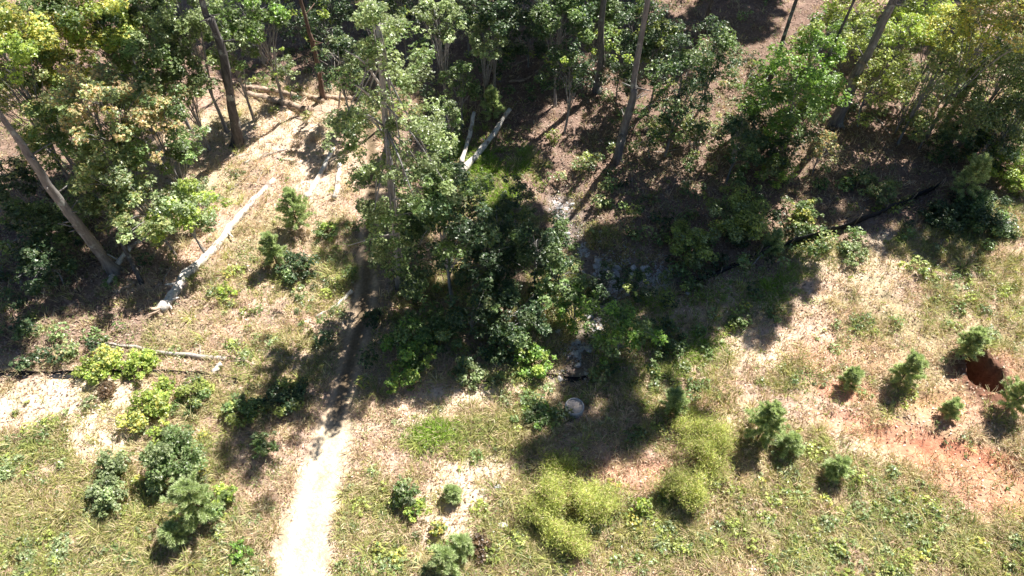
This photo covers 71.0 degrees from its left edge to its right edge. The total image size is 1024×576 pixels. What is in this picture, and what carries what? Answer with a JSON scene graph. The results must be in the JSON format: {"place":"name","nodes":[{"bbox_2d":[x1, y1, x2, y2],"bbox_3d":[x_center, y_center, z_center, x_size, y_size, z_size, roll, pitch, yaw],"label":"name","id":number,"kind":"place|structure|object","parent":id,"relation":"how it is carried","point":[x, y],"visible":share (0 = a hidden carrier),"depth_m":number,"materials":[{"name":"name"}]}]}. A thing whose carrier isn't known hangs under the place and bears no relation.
{"place":"outdoors","nodes":[
{"label":"outdoors","id":0,"kind":"place"},
{"bbox_2d":[270,122,384,575],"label":"dirt path","id":1,"kind":"structure","parent":0,"point":[302,546],"depth_m":30.22,"materials":[{"name":"soil"}]},
{"bbox_2d":[0,0,1023,575],"bbox_3d":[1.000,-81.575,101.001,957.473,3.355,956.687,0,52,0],"label":"ground","id":2,"kind":"structure","parent":0,"point":[986,370],"depth_m":35.69,"materials":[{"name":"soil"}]},
{"bbox_2d":[0,155,60,216],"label":"broadleaf tree","id":3,"kind":"object","parent":2,"relation":"on","point":[22,171],"visible":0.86,"depth_m":35.82,"materials":[{"name":"green plant"}]},
{"bbox_2d":[0,52,69,179],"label":"broadleaf tree","id":4,"kind":"object","parent":2,"relation":"on","point":[29,82],"visible":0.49,"depth_m":34.12,"materials":[{"name":"green plant"}]},
{"bbox_2d":[0,197,76,264],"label":"broadleaf tree","id":5,"kind":"object","parent":2,"relation":"on","point":[33,216],"visible":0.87,"depth_m":34.72,"materials":[{"name":"green plant"}]},
{"bbox_2d":[7,242,77,295],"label":"broadleaf tree","id":6,"kind":"object","parent":2,"relation":"on","point":[32,288],"visible":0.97,"depth_m":34.05,"materials":[{"name":"green plant"}]},
{"bbox_2d":[0,8,94,194],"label":"broadleaf tree","id":7,"kind":"object","parent":2,"relation":"on","point":[23,52],"visible":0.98,"depth_m":32.32,"materials":[{"name":"green plant"}]},
{"bbox_2d":[0,0,110,162],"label":"broadleaf tree","id":8,"kind":"object","parent":2,"relation":"on","point":[48,38],"visible":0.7,"depth_m":34.26,"materials":[{"name":"green plant"}]},
{"bbox_2d":[11,87,107,211],"bbox_3d":[-21.850,-6.065,35.886,3.800,7.632,3.508,37,61,25],"label":"broadleaf tree","id":9,"kind":"object","parent":2,"relation":"on","point":[56,136],"visible":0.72,"depth_m":33.59,"materials":[{"name":"green plant"}]},
{"bbox_2d":[0,0,124,275],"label":"tall tree","id":10,"kind":"object","parent":2,"relation":"on","point":[107,262],"visible":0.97,"depth_m":32.46,"materials":[{"name":"brown plant"}]},
{"bbox_2d":[25,43,107,149],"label":"broadleaf tree","id":11,"kind":"object","parent":2,"relation":"on","point":[71,55],"visible":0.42,"depth_m":35.65,"materials":[{"name":"green plant"}]},
{"bbox_2d":[35,0,156,138],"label":"broadleaf tree","id":12,"kind":"object","parent":2,"relation":"on","point":[109,40],"visible":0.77,"depth_m":35.57,"materials":[{"name":"green plant"}]},
{"bbox_2d":[54,170,137,233],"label":"broadleaf tree","id":13,"kind":"object","parent":2,"relation":"on","point":[95,208],"visible":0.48,"depth_m":35.04,"materials":[{"name":"green plant"}]},
{"bbox_2d":[71,343,123,385],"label":"shrub","id":14,"kind":"object","parent":2,"relation":"on","point":[96,366],"visible":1,"depth_m":32.17,"materials":[{"name":"green plant"}]},
{"bbox_2d":[39,61,163,200],"bbox_3d":[-18.568,-6.442,34.864,4.700,9.619,4.514,0,52,0],"label":"broadleaf tree","id":15,"kind":"object","parent":2,"relation":"on","point":[112,93],"visible":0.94,"depth_m":32.57,"materials":[{"name":"green plant"}]},
{"bbox_2d":[85,475,128,517],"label":"shrub","id":16,"kind":"object","parent":2,"relation":"on","point":[102,490],"visible":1,"depth_m":28.39,"materials":[{"name":"green plant"}]},
{"bbox_2d":[66,120,157,233],"bbox_3d":[-19.069,-4.721,35.021,4.036,7.501,4.575,0,52,0],"label":"broadleaf tree","id":17,"kind":"object","parent":2,"relation":"on","point":[86,179],"visible":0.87,"depth_m":33.05,"materials":[{"name":"green plant"}]},
{"bbox_2d":[93,449,134,485],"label":"shrub","id":18,"kind":"object","parent":2,"relation":"on","point":[115,462],"visible":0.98,"depth_m":29.02,"materials":[{"name":"green plant"}]},
{"bbox_2d":[114,348,161,386],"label":"shrub","id":19,"kind":"object","parent":2,"relation":"on","point":[148,358],"visible":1,"depth_m":32.31,"materials":[{"name":"green plant"}]},
{"bbox_2d":[89,24,187,154],"bbox_3d":[-19.256,-9.753,38.191,4.437,8.522,4.572,23,55,17],"label":"broadleaf tree","id":20,"kind":"object","parent":2,"relation":"on","point":[157,54],"visible":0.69,"depth_m":35.96,"materials":[{"name":"green plant"}]},
{"bbox_2d":[88,0,198,133],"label":"broadleaf tree","id":21,"kind":"object","parent":2,"relation":"on","point":[178,49],"visible":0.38,"depth_m":36.85,"materials":[{"name":"green plant"}]},
{"bbox_2d":[115,388,171,433],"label":"shrub","id":22,"kind":"object","parent":2,"relation":"on","point":[151,406],"visible":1,"depth_m":30.78,"materials":[{"name":"green plant"}]},
{"bbox_2d":[94,170,195,254],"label":"broadleaf tree","id":23,"kind":"object","parent":2,"relation":"on","point":[122,214],"visible":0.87,"depth_m":33.34,"materials":[{"name":"green plant"}]},
{"bbox_2d":[112,81,210,215],"bbox_3d":[-16.803,-6.273,35.835,4.488,8.032,4.291,0,52,0],"label":"broadleaf tree","id":24,"kind":"object","parent":2,"relation":"on","point":[180,144],"visible":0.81,"depth_m":33.88,"materials":[{"name":"green plant"}]},
{"bbox_2d":[137,423,208,493],"bbox_3d":[-13.935,6.824,29.151,2.689,2.287,2.948,-34,59,-24],"label":"shrub","id":25,"kind":"object","parent":2,"relation":"on","point":[176,445],"visible":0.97,"depth_m":28.66,"materials":[{"name":"green plant"}]},
{"bbox_2d":[146,244,219,318],"bbox_3d":[-16.329,-0.404,35.606,1.135,0.950,5.130,12,53,10],"label":"fallen log","id":26,"kind":"object","parent":2,"relation":"on","point":[163,306],"visible":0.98,"depth_m":35.44,"materials":[{"name":"grey wood"}]},
{"bbox_2d":[149,56,220,150],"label":"broadleaf tree","id":27,"kind":"object","parent":2,"relation":"on","point":[194,82],"visible":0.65,"depth_m":38.22,"materials":[{"name":"green plant"}]},
{"bbox_2d":[141,0,229,132],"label":"broadleaf tree","id":28,"kind":"object","parent":2,"relation":"on","point":[159,15],"visible":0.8,"depth_m":36.66,"materials":[{"name":"green plant"}]},
{"bbox_2d":[144,177,231,252],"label":"broadleaf tree","id":29,"kind":"object","parent":2,"relation":"on","point":[187,211],"visible":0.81,"depth_m":33.95,"materials":[{"name":"green plant"}]},
{"bbox_2d":[172,375,214,409],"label":"shrub","id":30,"kind":"object","parent":2,"relation":"on","point":[201,385],"visible":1,"depth_m":31.47,"materials":[{"name":"green plant"}]},
{"bbox_2d":[159,469,231,533],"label":"young pine","id":31,"kind":"object","parent":2,"relation":"on","point":[186,495],"visible":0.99,"depth_m":26.94,"materials":[{"name":"green plant"}]},
{"bbox_2d":[199,0,243,148],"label":"tall tree","id":32,"kind":"object","parent":2,"relation":"on","point":[237,139],"visible":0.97,"depth_m":38.36,"materials":[{"name":"brown plant"}]},
{"bbox_2d":[190,0,260,121],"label":"broadleaf tree","id":33,"kind":"object","parent":2,"relation":"on","point":[240,38],"visible":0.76,"depth_m":39.01,"materials":[{"name":"green plant"}]},
{"bbox_2d":[220,392,267,427],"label":"shrub","id":34,"kind":"object","parent":2,"relation":"on","point":[239,403],"visible":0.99,"depth_m":30.74,"materials":[{"name":"green plant"}]},
{"bbox_2d":[219,0,290,98],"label":"broadleaf tree","id":35,"kind":"object","parent":2,"relation":"on","point":[255,29],"visible":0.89,"depth_m":39.51,"materials":[{"name":"green plant"}]},
{"bbox_2d":[261,376,310,418],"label":"shrub","id":36,"kind":"object","parent":2,"relation":"on","point":[290,392],"visible":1,"depth_m":31.03,"materials":[{"name":"green plant"}]},
{"bbox_2d":[274,186,316,230],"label":"young pine","id":37,"kind":"object","parent":2,"relation":"on","point":[292,200],"visible":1,"depth_m":36.67,"materials":[{"name":"green plant"}]},
{"bbox_2d":[273,249,319,283],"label":"shrub","id":38,"kind":"object","parent":2,"relation":"on","point":[295,263],"visible":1,"depth_m":35.75,"materials":[{"name":"green plant"}]},
{"bbox_2d":[311,31,368,108],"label":"broadleaf tree","id":39,"kind":"object","parent":2,"relation":"on","point":[342,44],"visible":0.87,"depth_m":39.87,"materials":[{"name":"green plant"}]},
{"bbox_2d":[322,0,467,302],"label":"broadleaf tree","id":40,"kind":"object","parent":2,"relation":"on","point":[372,13],"visible":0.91,"depth_m":27.37,"materials":[{"name":"green plant"}]},
{"bbox_2d":[378,310,433,372],"bbox_3d":[-4.599,2.418,32.648,2.433,2.161,2.845,-38,61,-26],"label":"shrub","id":41,"kind":"object","parent":2,"relation":"on","point":[404,344],"visible":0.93,"depth_m":32.27,"materials":[{"name":"green plant"}]},
{"bbox_2d":[410,0,467,126],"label":"broadleaf tree","id":42,"kind":"object","parent":2,"relation":"on","point":[425,7],"visible":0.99,"depth_m":37.28,"materials":[{"name":"green plant"}]},
{"bbox_2d":[415,309,462,353],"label":"shrub","id":43,"kind":"object","parent":2,"relation":"on","point":[436,321],"visible":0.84,"depth_m":32.60,"materials":[{"name":"green plant"}]},
{"bbox_2d":[425,543,467,575],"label":"young pine","id":44,"kind":"object","parent":2,"relation":"on","point":[445,556],"visible":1,"depth_m":26.36,"materials":[{"name":"green plant"}]},
{"bbox_2d":[393,158,501,300],"bbox_3d":[-2.686,-1.982,31.875,4.597,8.573,5.789,0,52,0],"label":"broadleaf tree","id":45,"kind":"object","parent":2,"relation":"on","point":[478,235],"visible":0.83,"depth_m":29.92,"materials":[{"name":"green plant"}]},
{"bbox_2d":[437,60,481,126],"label":"broadleaf tree","id":46,"kind":"object","parent":2,"relation":"on","point":[462,68],"visible":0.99,"depth_m":40.34,"materials":[{"name":"green plant"}]},
{"bbox_2d":[443,277,502,338],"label":"broadleaf tree","id":47,"kind":"object","parent":2,"relation":"on","point":[485,311],"visible":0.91,"depth_m":32.18,"materials":[{"name":"green plant"}]},
{"bbox_2d":[430,221,526,292],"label":"broadleaf tree","id":48,"kind":"object","parent":2,"relation":"on","point":[493,260],"visible":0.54,"depth_m":32.94,"materials":[{"name":"green plant"}]},
{"bbox_2d":[464,14,508,115],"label":"broadleaf tree","id":49,"kind":"object","parent":2,"relation":"on","point":[482,48],"visible":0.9,"depth_m":39.42,"materials":[{"name":"green plant"}]},
{"bbox_2d":[455,0,520,87],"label":"broadleaf tree","id":50,"kind":"object","parent":2,"relation":"on","point":[487,11],"visible":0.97,"depth_m":38.89,"materials":[{"name":"green plant"}]},
{"bbox_2d":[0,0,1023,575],"bbox_3d":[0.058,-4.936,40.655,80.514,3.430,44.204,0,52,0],"label":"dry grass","id":51,"kind":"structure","parent":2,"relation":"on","point":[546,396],"depth_m":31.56,"materials":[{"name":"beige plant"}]},
{"bbox_2d":[0,0,1023,575],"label":"field weeds","id":52,"kind":"object","parent":2,"relation":"on","point":[54,552],"visible":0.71,"depth_m":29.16,"materials":[{"name":"green plant"}]},
{"bbox_2d":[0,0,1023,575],"bbox_3d":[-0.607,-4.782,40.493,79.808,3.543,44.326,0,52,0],"label":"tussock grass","id":53,"kind":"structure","parent":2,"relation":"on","point":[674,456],"depth_m":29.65,"materials":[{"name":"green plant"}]},
{"bbox_2d":[0,0,1023,396],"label":"undergrowth","id":54,"kind":"object","parent":2,"relation":"on","point":[800,226],"visible":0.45,"depth_m":37.20,"materials":[{"name":"green plant"}]},
{"bbox_2d":[498,175,537,226],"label":"broadleaf tree","id":55,"kind":"object","parent":2,"relation":"on","point":[522,188],"visible":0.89,"depth_m":35.81,"materials":[{"name":"green plant"}]},
{"bbox_2d":[483,276,561,348],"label":"broadleaf tree","id":56,"kind":"object","parent":2,"relation":"on","point":[508,299],"visible":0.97,"depth_m":31.77,"materials":[{"name":"green plant"}]},
{"bbox_2d":[497,1,554,67],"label":"sapling","id":57,"kind":"object","parent":2,"relation":"on","point":[538,46],"visible":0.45,"depth_m":44.36,"materials":[{"name":"green plant"}]},
{"bbox_2d":[510,388,558,431],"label":"shrub","id":58,"kind":"object","parent":2,"relation":"on","point":[538,407],"visible":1,"depth_m":30.88,"materials":[{"name":"green plant"}]},
{"bbox_2d":[513,341,557,378],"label":"shrub","id":59,"kind":"object","parent":2,"relation":"on","point":[541,366],"visible":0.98,"depth_m":32.13,"materials":[{"name":"green plant"}]},
{"bbox_2d":[500,209,573,292],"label":"broadleaf tree","id":60,"kind":"object","parent":2,"relation":"on","point":[551,239],"visible":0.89,"depth_m":32.33,"materials":[{"name":"green plant"}]},
{"bbox_2d":[511,472,580,547],"bbox_3d":[1.451,8.410,27.923,3.058,1.950,2.475,-37,61,-25],"label":"feathery bush","id":61,"kind":"object","parent":2,"relation":"on","point":[545,511],"visible":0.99,"depth_m":27.87,"materials":[{"name":"green plant"}]},
{"bbox_2d":[504,0,597,106],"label":"broadleaf tree","id":62,"kind":"object","parent":2,"relation":"on","point":[576,13],"visible":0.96,"depth_m":38.66,"materials":[{"name":"green plant"}]},
{"bbox_2d":[534,444,584,490],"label":"feathery bush","id":63,"kind":"object","parent":2,"relation":"on","point":[556,463],"visible":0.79,"depth_m":29.21,"materials":[{"name":"green plant"}]},
{"bbox_2d":[533,258,592,305],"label":"broadleaf tree","id":64,"kind":"object","parent":2,"relation":"on","point":[575,280],"visible":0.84,"depth_m":32.46,"materials":[{"name":"green plant"}]},
{"bbox_2d":[534,37,597,132],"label":"broadleaf tree","id":65,"kind":"object","parent":2,"relation":"on","point":[581,72],"visible":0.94,"depth_m":39.23,"materials":[{"name":"green plant"}]},
{"bbox_2d":[539,512,601,562],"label":"feathery bush","id":66,"kind":"object","parent":2,"relation":"on","point":[571,538],"visible":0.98,"depth_m":27.13,"materials":[{"name":"green plant"}]},
{"bbox_2d":[555,284,600,335],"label":"broadleaf tree","id":67,"kind":"object","parent":2,"relation":"on","point":[586,308],"visible":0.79,"depth_m":32.80,"materials":[{"name":"green plant"}]},
{"bbox_2d":[546,471,631,530],"bbox_3d":[2.998,8.170,28.046,3.382,1.922,2.255,20,55,15],"label":"feathery bush","id":68,"kind":"object","parent":2,"relation":"on","point":[601,503],"visible":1,"depth_m":27.83,"materials":[{"name":"green plant"}]},
{"bbox_2d":[572,0,628,56],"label":"sapling","id":69,"kind":"object","parent":2,"relation":"on","point":[609,25],"visible":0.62,"depth_m":43.53,"materials":[{"name":"green plant"}]},
{"bbox_2d":[548,188,695,383],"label":"gravel","id":70,"kind":"structure","parent":2,"relation":"on","point":[581,348],"depth_m":36.91,"materials":[{"name":"grey gravel"}]},
{"bbox_2d":[583,299,667,364],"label":"broadleaf tree","id":71,"kind":"object","parent":2,"relation":"on","point":[618,323],"visible":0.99,"depth_m":31.18,"materials":[{"name":"green plant"}]},
{"bbox_2d":[611,0,650,164],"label":"tall tree","id":72,"kind":"object","parent":2,"relation":"on","point":[622,135],"visible":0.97,"depth_m":37.61,"materials":[{"name":"brown plant"}]},
{"bbox_2d":[614,0,685,84],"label":"broadleaf tree","id":73,"kind":"object","parent":2,"relation":"on","point":[628,13],"visible":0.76,"depth_m":39.89,"materials":[{"name":"green plant"}]},
{"bbox_2d":[631,14,686,111],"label":"broadleaf tree","id":74,"kind":"object","parent":2,"relation":"on","point":[670,45],"visible":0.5,"depth_m":39.93,"materials":[{"name":"green plant"}]},
{"bbox_2d":[633,30,720,156],"bbox_3d":[8.802,-9.925,38.705,4.825,7.894,4.354,0,52,0],"label":"broadleaf tree","id":75,"kind":"object","parent":2,"relation":"on","point":[667,116],"visible":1,"depth_m":37.47,"materials":[{"name":"green plant"}]},
{"bbox_2d":[642,454,720,516],"bbox_3d":[6.747,7.667,28.410,2.907,1.977,2.309,28,57,20],"label":"feathery bush","id":76,"kind":"object","parent":2,"relation":"on","point":[688,491],"visible":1,"depth_m":28.06,"materials":[{"name":"green plant"}]},
{"bbox_2d":[664,218,719,271],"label":"shrub","id":77,"kind":"object","parent":2,"relation":"on","point":[697,240],"visible":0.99,"depth_m":35.91,"materials":[{"name":"green plant"}]},
{"bbox_2d":[674,95,722,159],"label":"broadleaf tree","id":78,"kind":"object","parent":2,"relation":"on","point":[699,138],"visible":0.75,"depth_m":39.23,"materials":[{"name":"green plant"}]},
{"bbox_2d":[659,409,738,484],"bbox_3d":[8.034,6.527,29.172,3.527,2.098,3.260,-19,54,-14],"label":"feathery bush","id":79,"kind":"object","parent":2,"relation":"on","point":[713,444],"visible":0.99,"depth_m":29.18,"materials":[{"name":"green plant"}]},
{"bbox_2d":[681,14,746,114],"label":"broadleaf tree","id":80,"kind":"object","parent":2,"relation":"on","point":[723,45],"visible":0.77,"depth_m":39.71,"materials":[{"name":"green plant"}]},
{"bbox_2d":[705,182,771,242],"bbox_3d":[11.483,-3.651,37.026,3.419,2.415,4.083,15,53,11],"label":"shrub","id":81,"kind":"object","parent":2,"relation":"on","point":[746,218],"visible":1,"depth_m":36.36,"materials":[{"name":"green plant"}]},
{"bbox_2d":[715,111,768,183],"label":"broadleaf tree","id":82,"kind":"object","parent":2,"relation":"on","point":[745,137],"visible":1,"depth_m":37.19,"materials":[{"name":"green plant"}]},
{"bbox_2d":[743,398,791,449],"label":"young pine","id":83,"kind":"object","parent":2,"relation":"on","point":[771,419],"visible":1,"depth_m":29.03,"materials":[{"name":"green plant"}]},
{"bbox_2d":[753,153,799,189],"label":"shrub","id":84,"kind":"object","parent":2,"relation":"on","point":[773,162],"visible":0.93,"depth_m":39.01,"materials":[{"name":"green plant"}]},
{"bbox_2d":[735,33,853,148],"bbox_3d":[14.928,-9.889,38.920,6.038,7.278,5.643,0,52,0],"label":"broadleaf tree","id":85,"kind":"object","parent":2,"relation":"on","point":[816,79],"visible":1,"depth_m":37.67,"materials":[{"name":"green plant"}]},
{"bbox_2d":[785,5,854,111],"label":"broadleaf tree","id":86,"kind":"object","parent":2,"relation":"on","point":[805,48],"visible":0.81,"depth_m":39.19,"materials":[{"name":"green plant"}]},
{"bbox_2d":[826,3,876,88],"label":"broadleaf tree","id":87,"kind":"object","parent":2,"relation":"on","point":[861,43],"visible":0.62,"depth_m":41.72,"materials":[{"name":"green plant"}]},
{"bbox_2d":[825,0,905,128],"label":"tall tree","id":88,"kind":"object","parent":2,"relation":"on","point":[837,117],"visible":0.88,"depth_m":39.94,"materials":[{"name":"brown plant"}]},
{"bbox_2d":[839,47,923,127],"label":"broadleaf tree","id":89,"kind":"object","parent":2,"relation":"on","point":[860,82],"visible":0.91,"depth_m":40.14,"materials":[{"name":"green plant"}]},
{"bbox_2d":[868,11,935,107],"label":"broadleaf tree","id":90,"kind":"object","parent":2,"relation":"on","point":[889,41],"visible":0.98,"depth_m":40.08,"materials":[{"name":"green plant"}]},
{"bbox_2d":[888,348,929,388],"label":"young pine","id":91,"kind":"object","parent":2,"relation":"on","point":[911,368],"visible":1,"depth_m":31.17,"materials":[{"name":"green plant"}]},
{"bbox_2d":[893,41,969,144],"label":"broadleaf tree","id":92,"kind":"object","parent":2,"relation":"on","point":[959,73],"visible":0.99,"depth_m":38.18,"materials":[{"name":"green plant"}]},
{"bbox_2d":[902,95,966,148],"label":"sapling","id":93,"kind":"object","parent":2,"relation":"on","point":[944,125],"visible":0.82,"depth_m":39.75,"materials":[{"name":"green plant"}]},
{"bbox_2d":[905,1,979,104],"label":"broadleaf tree","id":94,"kind":"object","parent":2,"relation":"on","point":[936,25],"visible":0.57,"depth_m":40.17,"materials":[{"name":"green plant"}]},
{"bbox_2d":[917,198,968,231],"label":"shrub","id":95,"kind":"object","parent":2,"relation":"on","point":[930,216],"visible":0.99,"depth_m":37.74,"materials":[{"name":"green plant"}]},
{"bbox_2d":[925,121,985,163],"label":"broadleaf tree","id":96,"kind":"object","parent":2,"relation":"on","point":[945,148],"visible":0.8,"depth_m":39.72,"materials":[{"name":"green plant"}]},
{"bbox_2d":[934,84,1007,158],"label":"broadleaf tree","id":97,"kind":"object","parent":2,"relation":"on","point":[965,116],"visible":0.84,"depth_m":38.60,"materials":[{"name":"green plant"}]},
{"bbox_2d":[950,152,994,199],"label":"young pine","id":98,"kind":"object","parent":2,"relation":"on","point":[981,164],"visible":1,"depth_m":37.82,"materials":[{"name":"green plant"}]},
{"bbox_2d":[925,0,1023,138],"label":"broadleaf tree","id":99,"kind":"object","parent":2,"relation":"on","point":[1004,25],"visible":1,"depth_m":35.98,"materials":[{"name":"green plant"}]},
{"bbox_2d":[957,325,992,361],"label":"young pine","id":100,"kind":"object","parent":2,"relation":"on","point":[974,340],"visible":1,"depth_m":32.12,"materials":[{"name":"green plant"}]},
{"bbox_2d":[945,186,1020,250],"bbox_3d":[24.760,-3.696,37.781,4.206,1.591,4.406,0,52,0],"label":"shrub","id":101,"kind":"object","parent":2,"relation":"on","point":[996,224],"visible":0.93,"depth_m":37.40,"materials":[{"name":"green plant"}]},
{"bbox_2d":[958,36,1023,126],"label":"broadleaf tree","id":102,"kind":"object","parent":2,"relation":"on","point":[1011,60],"visible":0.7,"depth_m":38.44,"materials":[{"name":"green plant"}]},
{"bbox_2d":[965,98,1023,172],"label":"broadleaf tree","id":103,"kind":"object","parent":2,"relation":"on","point":[1007,156],"visible":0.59,"depth_m":38.59,"materials":[{"name":"green plant"}]},
{"bbox_2d":[988,141,1023,192],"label":"shrub","id":104,"kind":"object","parent":2,"relation":"on","point":[1018,172],"visible":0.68,"depth_m":38.94,"materials":[{"name":"green plant"}]},
{"bbox_2d":[0,0,1023,575],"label":"green grass","id":105,"kind":"structure","parent":0,"point":[458,434],"depth_m":30.00,"materials":[{"name":"green plant"}]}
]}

